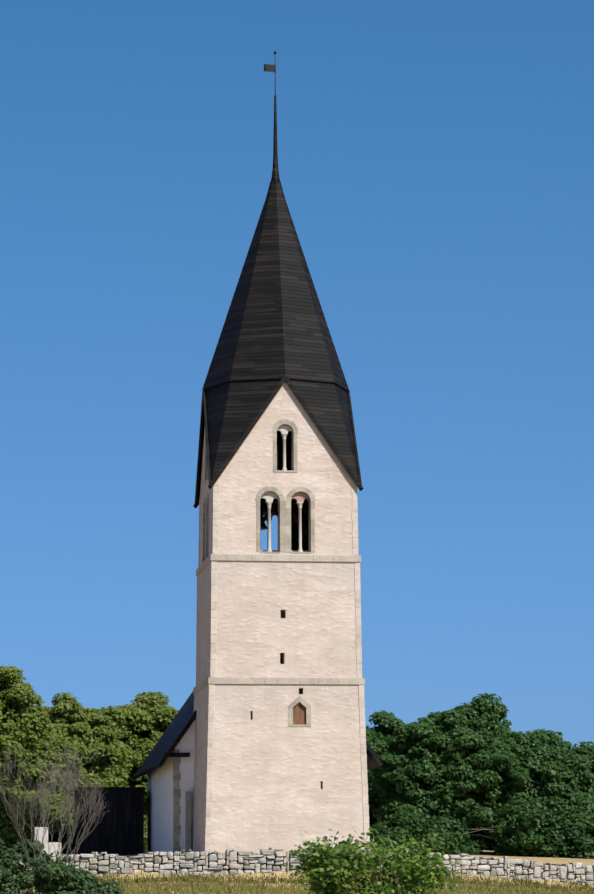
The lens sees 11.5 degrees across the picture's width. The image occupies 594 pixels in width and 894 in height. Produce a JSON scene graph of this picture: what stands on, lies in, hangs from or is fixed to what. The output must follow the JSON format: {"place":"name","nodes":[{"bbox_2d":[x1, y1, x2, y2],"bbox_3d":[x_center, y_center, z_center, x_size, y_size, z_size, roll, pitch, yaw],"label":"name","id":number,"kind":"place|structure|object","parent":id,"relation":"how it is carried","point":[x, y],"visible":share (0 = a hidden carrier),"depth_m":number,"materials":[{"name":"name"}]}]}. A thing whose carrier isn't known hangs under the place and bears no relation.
{"place":"outdoors","nodes":[
{"label":"outdoors","id":0,"kind":"place"},
{"bbox_2d":[0,0,593,749],"label":"sky","id":1,"kind":"structure","parent":0,"point":[436,157],"materials":[{"name":"blue"}]},
{"bbox_2d":[33,849,593,893],"bbox_3d":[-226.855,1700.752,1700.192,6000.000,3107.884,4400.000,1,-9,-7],"label":"ground","id":2,"kind":"structure","parent":0,"point":[490,854],"depth_m":133.69,"materials":[{"name":"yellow plant"}]},
{"bbox_2d":[0,786,73,855],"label":"bush","id":3,"kind":"object","parent":2,"relation":"on","point":[9,836],"visible":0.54,"depth_m":169.48,"materials":[{"name":"plant"}]},
{"bbox_2d":[0,664,93,796],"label":"tree","id":4,"kind":"object","parent":2,"relation":"on","point":[26,725],"visible":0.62,"depth_m":173.56,"materials":[{"name":"green plant"}]},
{"bbox_2d":[34,827,60,855],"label":"gate pier","id":5,"kind":"structure","parent":2,"relation":"on","point":[40,831],"depth_m":136.47,"materials":[{"name":"white paint"}]},
{"bbox_2d":[0,740,124,893],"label":"dead bush","id":6,"kind":"object","parent":2,"relation":"on","point":[60,877],"depth_m":106.11,"materials":[{"name":"grey plant"}]},
{"bbox_2d":[43,692,135,786],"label":"tree","id":7,"kind":"object","parent":2,"relation":"on","point":[76,725],"visible":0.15,"depth_m":180.01,"materials":[{"name":"green plant"}]},
{"bbox_2d":[73,787,144,854],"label":"black shed","id":8,"kind":"structure","parent":2,"relation":"on","point":[119,828],"depth_m":163.62,"materials":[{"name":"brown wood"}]},
{"bbox_2d":[113,691,178,853],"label":"tree","id":9,"kind":"object","parent":2,"relation":"on","point":[151,714],"depth_m":186.00,"materials":[{"name":"green plant"}]},
{"bbox_2d":[133,692,382,853],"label":"nave","id":10,"kind":"structure","parent":2,"relation":"on","point":[167,765],"depth_m":152.35,"materials":[{"name":"white paint"}]},
{"bbox_2d":[192,382,365,852],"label":"tower wall","id":11,"kind":"structure","parent":2,"relation":"on","point":[278,783],"depth_m":145.38,"materials":[{"name":"beige paint"}]},
{"bbox_2d":[202,419,314,726],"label":"window surround","id":12,"kind":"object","parent":11,"relation":"attached to","point":[299,713],"depth_m":146.64,"materials":[{"name":"beige stone"}]},
{"bbox_2d":[193,181,363,507],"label":"spire","id":13,"kind":"structure","parent":11,"relation":"on","point":[275,334],"depth_m":148.92,"materials":[{"name":"brown wood"}]},
{"bbox_2d":[263,51,280,183],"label":"finial","id":14,"kind":"object","parent":13,"relation":"on","point":[272,68],"visible":1,"depth_m":152.94,"materials":[{"name":"black metal"}]},
{"bbox_2d":[193,481,369,850],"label":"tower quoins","id":15,"kind":"object","parent":11,"relation":"attached to","point":[213,558],"visible":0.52,"depth_m":145.35,"materials":[{"name":"beige stone"}]},
{"bbox_2d":[260,498,308,550],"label":"bell frame","id":16,"kind":"object","parent":11,"relation":"on","point":[294,515],"visible":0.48,"depth_m":149.90,"materials":[{"name":"black wood"}]},
{"bbox_2d":[4,847,593,885],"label":"churchyard wall","id":17,"kind":"structure","parent":2,"relation":"on","point":[232,861],"depth_m":133.58,"materials":[{"name":"stone"}]},
{"bbox_2d":[16,867,593,893],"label":"grass","id":18,"kind":"structure","parent":2,"relation":"on","point":[207,885],"depth_m":132.33,"materials":[{"name":"yellow plant"}]},
{"bbox_2d":[286,827,473,893],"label":"shrub","id":19,"kind":"object","parent":2,"relation":"on","point":[348,849],"depth_m":67.68,"materials":[{"name":"green plant"}]},
{"bbox_2d":[365,710,405,837],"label":"tree","id":20,"kind":"object","parent":2,"relation":"on","point":[386,722],"visible":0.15,"depth_m":180.78,"materials":[{"name":"green plant"}]},
{"bbox_2d":[370,692,593,843],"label":"tree","id":21,"kind":"object","parent":2,"relation":"on","point":[459,763],"depth_m":170.56,"materials":[{"name":"green plant"}]},
{"bbox_2d":[370,792,593,858],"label":"bush","id":22,"kind":"object","parent":2,"relation":"on","point":[534,827],"depth_m":167.74,"materials":[{"name":"green plant"}]},
{"bbox_2d":[477,838,493,850],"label":"tree","id":23,"kind":"object","parent":2,"relation":"on","point":[487,845],"depth_m":187.63,"materials":[{"name":"green plant"}]},
{"bbox_2d":[562,740,593,772],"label":"tree","id":24,"kind":"object","parent":2,"relation":"on","point":[584,749],"depth_m":184.99,"materials":[{"name":"green plant"}]}
]}

